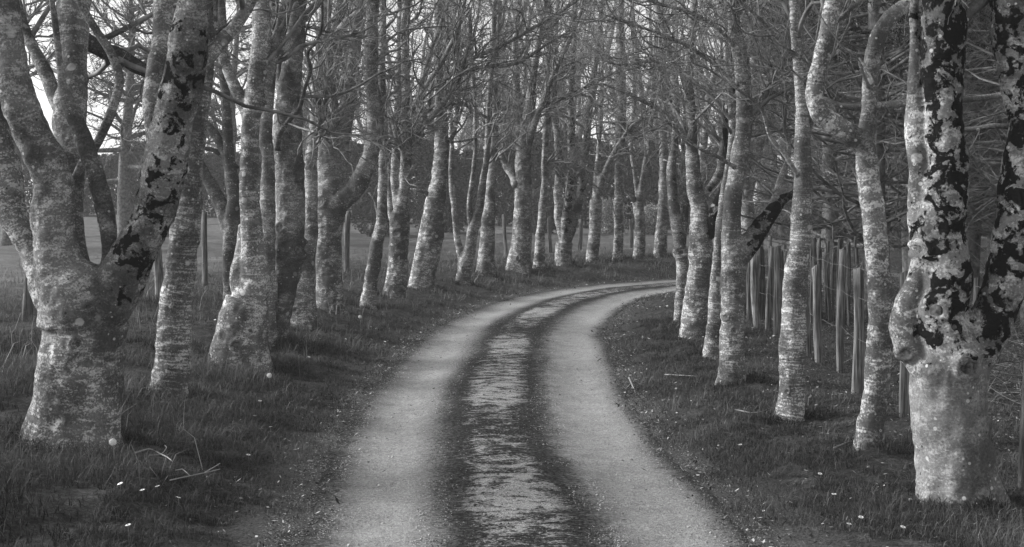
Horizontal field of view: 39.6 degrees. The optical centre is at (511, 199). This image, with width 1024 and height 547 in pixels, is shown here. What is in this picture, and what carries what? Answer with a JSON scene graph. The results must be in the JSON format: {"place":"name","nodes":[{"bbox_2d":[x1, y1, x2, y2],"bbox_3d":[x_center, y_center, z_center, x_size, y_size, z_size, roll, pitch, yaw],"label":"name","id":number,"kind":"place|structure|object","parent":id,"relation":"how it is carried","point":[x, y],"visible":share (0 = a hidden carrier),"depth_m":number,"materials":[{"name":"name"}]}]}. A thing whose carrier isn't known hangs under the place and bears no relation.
{"place":"outdoors","nodes":[
{"label":"outdoors","id":0,"kind":"place"},
{"bbox_2d":[0,272,383,469],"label":"grass","id":1,"kind":"structure","parent":0,"point":[32,343],"depth_m":13.93,"materials":[{"name":"grey plant"}]},
{"bbox_2d":[22,0,795,202],"label":"sky","id":2,"kind":"structure","parent":0,"point":[47,110],"materials":[{"name":"white"}]},
{"bbox_2d":[0,203,1023,546],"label":"ground","id":3,"kind":"structure","parent":0,"point":[358,243],"depth_m":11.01,"materials":[{"name":"grey plant"}]},
{"bbox_2d":[0,0,102,245],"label":"spreading pine","id":4,"kind":"object","parent":3,"relation":"on","point":[5,238],"visible":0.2,"depth_m":39.61,"materials":[{"name":"grey plant"}]},
{"bbox_2d":[109,438,116,464],"bbox_3d":[-2.399,1.531,8.546,0.048,0.199,0.046,0,0,0],"label":"dandelion clock","id":5,"kind":"object","parent":3,"relation":"on","point":[113,442],"visible":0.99,"depth_m":8.54,"materials":[{"name":"white plant"}]},
{"bbox_2d":[24,0,247,236],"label":"spreading pine","id":6,"kind":"object","parent":3,"relation":"on","point":[126,167],"visible":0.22,"depth_m":43.82,"materials":[{"name":"grey plant"}]},
{"bbox_2d":[22,141,260,217],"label":"field hedge","id":7,"kind":"object","parent":3,"relation":"on","point":[110,168],"visible":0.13,"depth_m":63.91,"materials":[{"name":"grey plant"}]},
{"bbox_2d":[50,0,245,236],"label":"spreading pine","id":8,"kind":"object","parent":3,"relation":"on","point":[139,108],"visible":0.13,"depth_m":46.58,"materials":[{"name":"grey plant"}]},
{"bbox_2d":[135,445,172,461],"bbox_3d":[-2.206,1.559,8.719,0.205,0.057,0.714,0,0,-17],"label":"fallen twig","id":9,"kind":"object","parent":3,"relation":"on","point":[156,451],"visible":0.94,"depth_m":8.82,"materials":[{"name":"grey wood"}]},
{"bbox_2d":[105,0,217,404],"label":"beech tree","id":10,"kind":"object","parent":3,"relation":"on","point":[172,362],"visible":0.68,"depth_m":11.49,"materials":[{"name":"grey plant"}]},
{"bbox_2d":[96,0,248,303],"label":"beech tree","id":11,"kind":"object","parent":3,"relation":"on","point":[227,210],"visible":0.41,"depth_m":19.33,"materials":[{"name":"grey plant"}]},
{"bbox_2d":[170,463,219,480],"bbox_3d":[-1.845,1.603,8.468,0.129,0.056,0.648,0,0,18],"label":"fallen twig","id":12,"kind":"object","parent":3,"relation":"on","point":[195,474],"visible":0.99,"depth_m":8.33,"materials":[{"name":"grey wood"}]},
{"bbox_2d":[0,0,417,453],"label":"beech tree","id":13,"kind":"object","parent":3,"relation":"on","point":[85,306],"visible":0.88,"depth_m":9.20,"materials":[{"name":"grey plant"}]},
{"bbox_2d":[138,0,310,223],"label":"spreading pine","id":14,"kind":"object","parent":3,"relation":"on","point":[232,104],"visible":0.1,"depth_m":51.81,"materials":[{"name":"grey plant"}]},
{"bbox_2d":[174,0,278,345],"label":"beech tree","id":15,"kind":"object","parent":3,"relation":"on","point":[267,197],"visible":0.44,"depth_m":15.79,"materials":[{"name":"grey plant"}]},
{"bbox_2d":[137,0,426,372],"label":"beech tree","id":16,"kind":"object","parent":3,"relation":"on","point":[242,326],"visible":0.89,"depth_m":14.07,"materials":[{"name":"grey plant"}]},
{"bbox_2d":[252,3,352,183],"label":"bare tree","id":17,"kind":"object","parent":3,"relation":"on","point":[304,122],"visible":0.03,"depth_m":60.32,"materials":[{"name":"grey plant"}]},
{"bbox_2d":[2,210,632,320],"bbox_3d":[-2.304,0.968,30.075,2.211,1.612,28.508,0,0,20],"label":"post and wire fence","id":18,"kind":"object","parent":3,"relation":"on","point":[27,305],"visible":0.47,"depth_m":23.91,"materials":[{"name":"grey wood"}]},
{"bbox_2d":[304,0,365,218],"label":"bare tree","id":19,"kind":"object","parent":3,"relation":"on","point":[358,124],"visible":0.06,"depth_m":60.37,"materials":[{"name":"grey plant"}]},
{"bbox_2d":[233,0,446,330],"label":"beech tree","id":20,"kind":"object","parent":3,"relation":"on","point":[304,311],"visible":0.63,"depth_m":18.07,"materials":[{"name":"grey plant"}]},
{"bbox_2d":[224,0,462,339],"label":"beech tree","id":21,"kind":"object","parent":3,"relation":"on","point":[291,241],"visible":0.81,"depth_m":15.97,"materials":[{"name":"grey plant"}]},
{"bbox_2d":[236,0,460,313],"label":"beech tree","id":22,"kind":"object","parent":3,"relation":"on","point":[329,280],"visible":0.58,"depth_m":20.15,"materials":[{"name":"grey plant"}]},
{"bbox_2d":[333,0,394,143],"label":"bare tree","id":23,"kind":"object","parent":3,"relation":"on","point":[362,140],"visible":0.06,"depth_m":71.26,"materials":[{"name":"grey plant"}]},
{"bbox_2d":[347,185,413,236],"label":"leafy bush","id":24,"kind":"object","parent":3,"relation":"on","point":[361,210],"visible":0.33,"depth_m":49.68,"materials":[{"name":"grey plant"}]},
{"bbox_2d":[385,24,420,130],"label":"bare tree","id":25,"kind":"object","parent":3,"relation":"on","point":[410,67],"visible":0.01,"depth_m":90.56,"materials":[{"name":"grey plant"}]},
{"bbox_2d":[352,0,470,309],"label":"beech tree","id":26,"kind":"object","parent":3,"relation":"on","point":[372,272],"visible":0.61,"depth_m":21.67,"materials":[{"name":"grey plant"}]},
{"bbox_2d":[378,0,462,209],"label":"bare tree","id":27,"kind":"object","parent":3,"relation":"on","point":[425,39],"visible":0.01,"depth_m":70.02,"materials":[{"name":"grey plant"}]},
{"bbox_2d":[363,0,490,217],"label":"bare tree","id":28,"kind":"object","parent":3,"relation":"on","point":[431,111],"visible":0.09,"depth_m":64.38,"materials":[{"name":"grey plant"}]},
{"bbox_2d":[409,182,476,232],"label":"leafy bush","id":29,"kind":"object","parent":3,"relation":"on","point":[461,200],"visible":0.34,"depth_m":52.73,"materials":[{"name":"grey plant"}]},
{"bbox_2d":[351,0,549,298],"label":"beech tree","id":30,"kind":"object","parent":3,"relation":"on","point":[398,247],"visible":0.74,"depth_m":23.55,"materials":[{"name":"grey plant"}]},
{"bbox_2d":[388,0,543,285],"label":"beech tree","id":31,"kind":"object","parent":3,"relation":"on","point":[466,254],"visible":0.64,"depth_m":27.16,"materials":[{"name":"grey plant"}]},
{"bbox_2d":[421,15,511,155],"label":"bare tree","id":32,"kind":"object","parent":3,"relation":"on","point":[463,131],"visible":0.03,"depth_m":84.19,"materials":[{"name":"grey plant"}]},
{"bbox_2d":[422,4,533,160],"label":"bare tree","id":33,"kind":"object","parent":3,"relation":"on","point":[478,143],"visible":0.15,"depth_m":65.41,"materials":[{"name":"grey plant"}]},
{"bbox_2d":[258,131,721,227],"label":"field hedge","id":34,"kind":"object","parent":3,"relation":"on","point":[462,171],"visible":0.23,"depth_m":59.14,"materials":[{"name":"grey plant"}]},
{"bbox_2d":[451,0,537,150],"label":"bare tree","id":35,"kind":"object","parent":3,"relation":"on","point":[465,115],"visible":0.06,"depth_m":75.34,"materials":[{"name":"grey plant"}]},
{"bbox_2d":[461,0,536,221],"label":"bare tree","id":36,"kind":"object","parent":3,"relation":"on","point":[500,60],"visible":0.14,"depth_m":63.37,"materials":[{"name":"grey plant"}]},
{"bbox_2d":[460,0,539,276],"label":"beech tree","id":37,"kind":"object","parent":3,"relation":"on","point":[485,259],"visible":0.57,"depth_m":29.43,"materials":[{"name":"grey plant"}]},
{"bbox_2d":[386,0,631,291],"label":"beech tree","id":38,"kind":"object","parent":3,"relation":"on","point":[428,250],"visible":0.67,"depth_m":25.57,"materials":[{"name":"grey plant"}]},
{"bbox_2d":[483,1,535,140],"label":"bare tree","id":39,"kind":"object","parent":3,"relation":"on","point":[525,14],"visible":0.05,"depth_m":72.63,"materials":[{"name":"grey plant"}]},
{"bbox_2d":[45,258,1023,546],"bbox_3d":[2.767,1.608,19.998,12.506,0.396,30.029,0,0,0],"label":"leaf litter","id":40,"kind":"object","parent":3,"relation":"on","point":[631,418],"visible":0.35,"depth_m":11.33,"materials":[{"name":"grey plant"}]},
{"bbox_2d":[509,185,573,233],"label":"leafy bush","id":41,"kind":"object","parent":3,"relation":"on","point":[535,198],"visible":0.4,"depth_m":52.56,"materials":[{"name":"grey plant"}]},
{"bbox_2d":[486,0,606,188],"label":"bare tree","id":42,"kind":"object","parent":3,"relation":"on","point":[582,16],"visible":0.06,"depth_m":76.25,"materials":[{"name":"grey plant"}]},
{"bbox_2d":[505,0,623,268],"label":"beech tree","id":43,"kind":"object","parent":3,"relation":"on","point":[539,257],"visible":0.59,"depth_m":31.71,"materials":[{"name":"grey plant"}]},
{"bbox_2d":[448,0,683,274],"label":"beech tree","id":44,"kind":"object","parent":3,"relation":"on","point":[519,254],"visible":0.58,"depth_m":30.90,"materials":[{"name":"grey plant"}]},
{"bbox_2d":[483,0,648,203],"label":"bare tree","id":45,"kind":"object","parent":3,"relation":"on","point":[513,14],"visible":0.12,"depth_m":61.89,"materials":[{"name":"grey plant"}]},
{"bbox_2d":[527,4,613,133],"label":"bare tree","id":46,"kind":"object","parent":3,"relation":"on","point":[580,60],"visible":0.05,"depth_m":87.55,"materials":[{"name":"grey plant"}]},
{"bbox_2d":[518,0,653,265],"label":"beech tree","id":47,"kind":"object","parent":3,"relation":"on","point":[566,216],"visible":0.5,"depth_m":32.90,"materials":[{"name":"grey plant"}]},
{"bbox_2d":[569,5,645,183],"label":"bare tree","id":48,"kind":"object","parent":3,"relation":"on","point":[586,79],"visible":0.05,"depth_m":77.61,"materials":[{"name":"grey plant"}]},
{"bbox_2d":[561,0,663,260],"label":"beech tree","id":49,"kind":"object","parent":3,"relation":"on","point":[618,241],"visible":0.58,"depth_m":34.42,"materials":[{"name":"grey plant"}]},
{"bbox_2d":[601,198,628,232],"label":"blossom bush","id":50,"kind":"object","parent":3,"relation":"on","point":[609,225],"visible":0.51,"depth_m":53.71,"materials":[{"name":"grey plant"}]},
{"bbox_2d":[571,2,684,186],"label":"bare tree","id":51,"kind":"object","parent":3,"relation":"on","point":[614,93],"visible":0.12,"depth_m":61.62,"materials":[{"name":"grey plant"}]},
{"bbox_2d":[580,0,679,261],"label":"beech tree","id":52,"kind":"object","parent":3,"relation":"on","point":[593,244],"visible":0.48,"depth_m":34.23,"materials":[{"name":"grey plant"}]},
{"bbox_2d":[578,0,684,258],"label":"beech tree","id":53,"kind":"object","parent":3,"relation":"on","point":[639,234],"visible":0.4,"depth_m":35.54,"materials":[{"name":"grey plant"}]},
{"bbox_2d":[587,1,685,198],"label":"bare tree","id":54,"kind":"object","parent":3,"relation":"on","point":[640,143],"visible":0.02,"depth_m":92.33,"materials":[{"name":"grey plant"}]},
{"bbox_2d":[611,1,684,147],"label":"bare tree","id":55,"kind":"object","parent":3,"relation":"on","point":[649,12],"visible":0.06,"depth_m":64.97,"materials":[{"name":"grey plant"}]},
{"bbox_2d":[644,201,657,233],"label":"blossom bush","id":56,"kind":"object","parent":3,"relation":"on","point":[650,224],"visible":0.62,"depth_m":53.75,"materials":[{"name":"grey plant"}]},
{"bbox_2d":[604,0,712,257],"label":"beech tree","id":57,"kind":"object","parent":3,"relation":"on","point":[660,241],"visible":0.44,"depth_m":36.44,"materials":[{"name":"grey plant"}]},
{"bbox_2d":[510,0,814,338],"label":"beech tree","id":58,"kind":"object","parent":3,"relation":"on","point":[694,316],"visible":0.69,"depth_m":17.45,"materials":[{"name":"grey plant"}]},
{"bbox_2d":[465,0,891,386],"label":"beech tree","id":59,"kind":"object","parent":3,"relation":"on","point":[739,249],"visible":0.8,"depth_m":12.79,"materials":[{"name":"grey plant"}]},
{"bbox_2d":[646,0,719,150],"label":"bare tree","id":60,"kind":"object","parent":3,"relation":"on","point":[678,54],"visible":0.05,"depth_m":71.03,"materials":[{"name":"grey plant"}]},
{"bbox_2d":[621,0,755,323],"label":"beech tree","id":61,"kind":"object","parent":3,"relation":"on","point":[678,224],"visible":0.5,"depth_m":19.04,"materials":[{"name":"grey plant"}]},
{"bbox_2d":[576,0,807,359],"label":"beech tree","id":62,"kind":"object","parent":3,"relation":"on","point":[711,343],"visible":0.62,"depth_m":15.19,"materials":[{"name":"grey plant"}]},
{"bbox_2d":[668,182,719,235],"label":"leafy bush","id":63,"kind":"object","parent":3,"relation":"on","point":[681,203],"visible":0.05,"depth_m":51.73,"materials":[{"name":"grey plant"}]},
{"bbox_2d":[648,0,762,201],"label":"bare tree","id":64,"kind":"object","parent":3,"relation":"on","point":[702,142],"visible":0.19,"depth_m":41.23,"materials":[{"name":"grey plant"}]},
{"bbox_2d":[678,0,762,161],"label":"bare tree","id":65,"kind":"object","parent":3,"relation":"on","point":[717,129],"visible":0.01,"depth_m":71.81,"materials":[{"name":"grey plant"}]},
{"bbox_2d":[681,1,780,209],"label":"bare tree","id":66,"kind":"object","parent":3,"relation":"on","point":[719,80],"visible":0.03,"depth_m":60.12,"materials":[{"name":"grey plant"}]},
{"bbox_2d":[703,1,776,190],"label":"bare tree","id":67,"kind":"object","parent":3,"relation":"on","point":[757,132],"visible":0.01,"depth_m":76.27,"materials":[{"name":"grey plant"}]},
{"bbox_2d":[700,0,794,232],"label":"bare tree","id":68,"kind":"object","parent":3,"relation":"on","point":[746,222],"visible":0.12,"depth_m":42.11,"materials":[{"name":"grey plant"}]},
{"bbox_2d":[735,405,772,412],"bbox_3d":[1.898,1.646,11.196,0.269,0.046,0.148,0,0,44],"label":"fallen twig","id":69,"kind":"object","parent":3,"relation":"on","point":[751,412],"visible":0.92,"depth_m":11.15,"materials":[{"name":"grey wood"}]},
{"bbox_2d":[706,0,815,237],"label":"spruce tree","id":70,"kind":"object","parent":3,"relation":"on","point":[779,226],"visible":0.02,"depth_m":49.08,"materials":[{"name":"grey plant"}]},
{"bbox_2d":[742,31,792,225],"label":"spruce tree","id":71,"kind":"object","parent":3,"relation":"on","point":[766,151],"visible":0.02,"depth_m":61.72,"materials":[{"name":"grey plant"}]},
{"bbox_2d":[744,28,791,209],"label":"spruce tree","id":72,"kind":"object","parent":3,"relation":"on","point":[760,175],"visible":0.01,"depth_m":87.42,"materials":[{"name":"grey plant"}]},
{"bbox_2d":[593,0,978,423],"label":"beech tree","id":73,"kind":"object","parent":3,"relation":"on","point":[791,401],"visible":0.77,"depth_m":10.87,"materials":[{"name":"grey plant"}]},
{"bbox_2d":[755,187,821,239],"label":"leafy bush","id":74,"kind":"object","parent":3,"relation":"on","point":[764,205],"visible":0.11,"depth_m":48.65,"materials":[{"name":"grey plant"}]},
{"bbox_2d":[761,46,822,237],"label":"spruce tree","id":75,"kind":"object","parent":3,"relation":"on","point":[818,230],"visible":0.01,"depth_m":49.63,"materials":[{"name":"grey plant"}]},
{"bbox_2d":[700,0,903,284],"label":"spruce tree","id":76,"kind":"object","parent":3,"relation":"on","point":[781,163],"visible":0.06,"depth_m":26.50,"materials":[{"name":"grey plant"}]},
{"bbox_2d":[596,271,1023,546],"bbox_3d":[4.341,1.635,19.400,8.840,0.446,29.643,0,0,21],"label":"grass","id":77,"kind":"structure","parent":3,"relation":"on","point":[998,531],"depth_m":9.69,"materials":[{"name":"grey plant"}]},
{"bbox_2d":[765,1,856,243],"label":"bare tree","id":78,"kind":"object","parent":3,"relation":"on","point":[847,205],"visible":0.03,"depth_m":42.13,"materials":[{"name":"grey plant"}]},
{"bbox_2d":[646,0,991,300],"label":"spruce tree","id":79,"kind":"object","parent":3,"relation":"on","point":[830,217],"visible":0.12,"depth_m":22.44,"materials":[{"name":"grey plant"}]},
{"bbox_2d":[787,10,865,250],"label":"spruce tree","id":80,"kind":"object","parent":3,"relation":"on","point":[822,195],"depth_m":41.77,"materials":[{"name":"grey plant"}]},
{"bbox_2d":[671,0,1007,319],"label":"spruce tree","id":81,"kind":"object","parent":3,"relation":"on","point":[901,50],"visible":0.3,"depth_m":18.57,"materials":[{"name":"grey plant"}]},
{"bbox_2d":[811,48,901,249],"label":"spruce tree","id":82,"kind":"object","parent":3,"relation":"on","point":[897,243],"depth_m":41.77,"materials":[{"name":"grey plant"}]},
{"bbox_2d":[729,0,1007,270],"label":"spruce tree","id":83,"kind":"object","parent":3,"relation":"on","point":[890,187],"visible":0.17,"depth_m":19.04,"materials":[{"name":"grey plant"}]},
{"bbox_2d":[848,204,893,244],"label":"leafy bush","id":84,"kind":"object","parent":3,"relation":"on","point":[891,241],"visible":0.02,"depth_m":46.56,"materials":[{"name":"grey plant"}]},
{"bbox_2d":[739,1,1006,272],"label":"spruce tree","id":85,"kind":"object","parent":3,"relation":"on","point":[904,264],"visible":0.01,"depth_m":25.43,"materials":[{"name":"grey plant"}]},
{"bbox_2d":[754,0,1001,264],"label":"spruce tree","id":86,"kind":"object","parent":3,"relation":"on","point":[887,211],"visible":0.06,"depth_m":22.68,"materials":[{"name":"grey plant"}]},
{"bbox_2d":[765,0,1001,451],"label":"beech tree","id":87,"kind":"object","parent":3,"relation":"on","point":[860,141],"visible":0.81,"depth_m":9.37,"materials":[{"name":"grey plant"}]},
{"bbox_2d":[744,236,1023,487],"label":"stake fence","id":88,"kind":"object","parent":3,"relation":"on","point":[761,301],"visible":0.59,"depth_m":14.83,"materials":[{"name":"grey wood"}]},
{"bbox_2d":[746,243,1023,420],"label":"undergrowth","id":89,"kind":"object","parent":3,"relation":"on","point":[1008,346],"visible":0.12,"depth_m":13.83,"materials":[{"name":"grey plant"}]},
{"bbox_2d":[809,0,1023,328],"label":"spruce tree","id":90,"kind":"object","parent":3,"relation":"on","point":[976,162],"visible":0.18,"depth_m":17.46,"materials":[{"name":"grey plant"}]},
{"bbox_2d":[829,19,1007,300],"bbox_3d":[7.327,-3.996,22.684,5.530,11.804,5.231,0,0,23],"label":"spruce tree","id":91,"kind":"object","parent":3,"relation":"on","point":[977,254],"depth_m":22.46,"materials":[{"name":"grey plant"}]},
{"bbox_2d":[842,64,1003,250],"bbox_3d":[8.208,-3.572,26.384,4.693,10.871,4.626,0,0,-10],"label":"spruce tree","id":92,"kind":"object","parent":3,"relation":"on","point":[904,173],"depth_m":26.35,"materials":[{"name":"grey plant"}]},
{"bbox_2d":[851,24,1006,244],"bbox_3d":[7.537,-4.564,19.492,5.577,12.919,5.497,0,0,40],"label":"spruce tree","id":93,"kind":"object","parent":3,"relation":"on","point":[980,226],"visible":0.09,"depth_m":19.41,"materials":[{"name":"grey plant"}]},
{"bbox_2d":[859,0,1006,221],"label":"spruce tree","id":94,"kind":"object","parent":3,"relation":"on","point":[986,31],"visible":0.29,"depth_m":15.41,"materials":[{"name":"grey plant"}]},
{"bbox_2d":[889,35,1006,258],"bbox_3d":[7.992,-4.416,21.046,5.409,12.711,5.487,0,0,21],"label":"spruce tree","id":95,"kind":"object","parent":3,"relation":"on","point":[987,208],"visible":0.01,"depth_m":21.67,"materials":[{"name":"grey plant"}]},
{"bbox_2d":[888,0,1023,509],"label":"beech tree","id":96,"kind":"object","parent":3,"relation":"on","point":[948,342],"visible":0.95,"depth_m":7.74,"materials":[{"name":"grey plant"}]},
{"bbox_2d":[963,99,1005,124],"bbox_3d":[7.416,-3.912,14.268,5.020,11.629,4.948,0,0,30],"label":"spruce tree","id":97,"kind":"object","parent":3,"relation":"on","point":[989,109],"visible":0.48,"depth_m":13.87,"materials":[{"name":"grey plant"}]},
{"bbox_2d":[966,79,1003,211],"bbox_3d":[8.977,-4.048,25.664,5.243,11.783,4.958,0,0,41],"label":"spruce tree","id":98,"kind":"object","parent":3,"relation":"on","point":[990,144],"visible":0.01,"depth_m":25.36,"materials":[{"name":"grey plant"}]},
{"bbox_2d":[976,62,1002,220],"bbox_3d":[8.902,-3.708,21.604,4.974,11.180,4.704,0,0,12],"label":"spruce tree","id":99,"kind":"object","parent":3,"relation":"on","point":[984,118],"visible":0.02,"depth_m":22.60,"materials":[{"name":"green plant"}]},
{"bbox_2d":[981,151,998,259],"bbox_3d":[10.658,-3.550,31.675,4.611,10.958,4.876,0,0,-32],"label":"spruce tree","id":100,"kind":"object","parent":3,"relation":"on","point":[988,241],"depth_m":31.79,"materials":[{"name":"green plant"}]},
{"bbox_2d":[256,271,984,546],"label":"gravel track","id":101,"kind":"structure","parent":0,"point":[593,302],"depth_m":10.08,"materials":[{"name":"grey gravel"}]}
]}

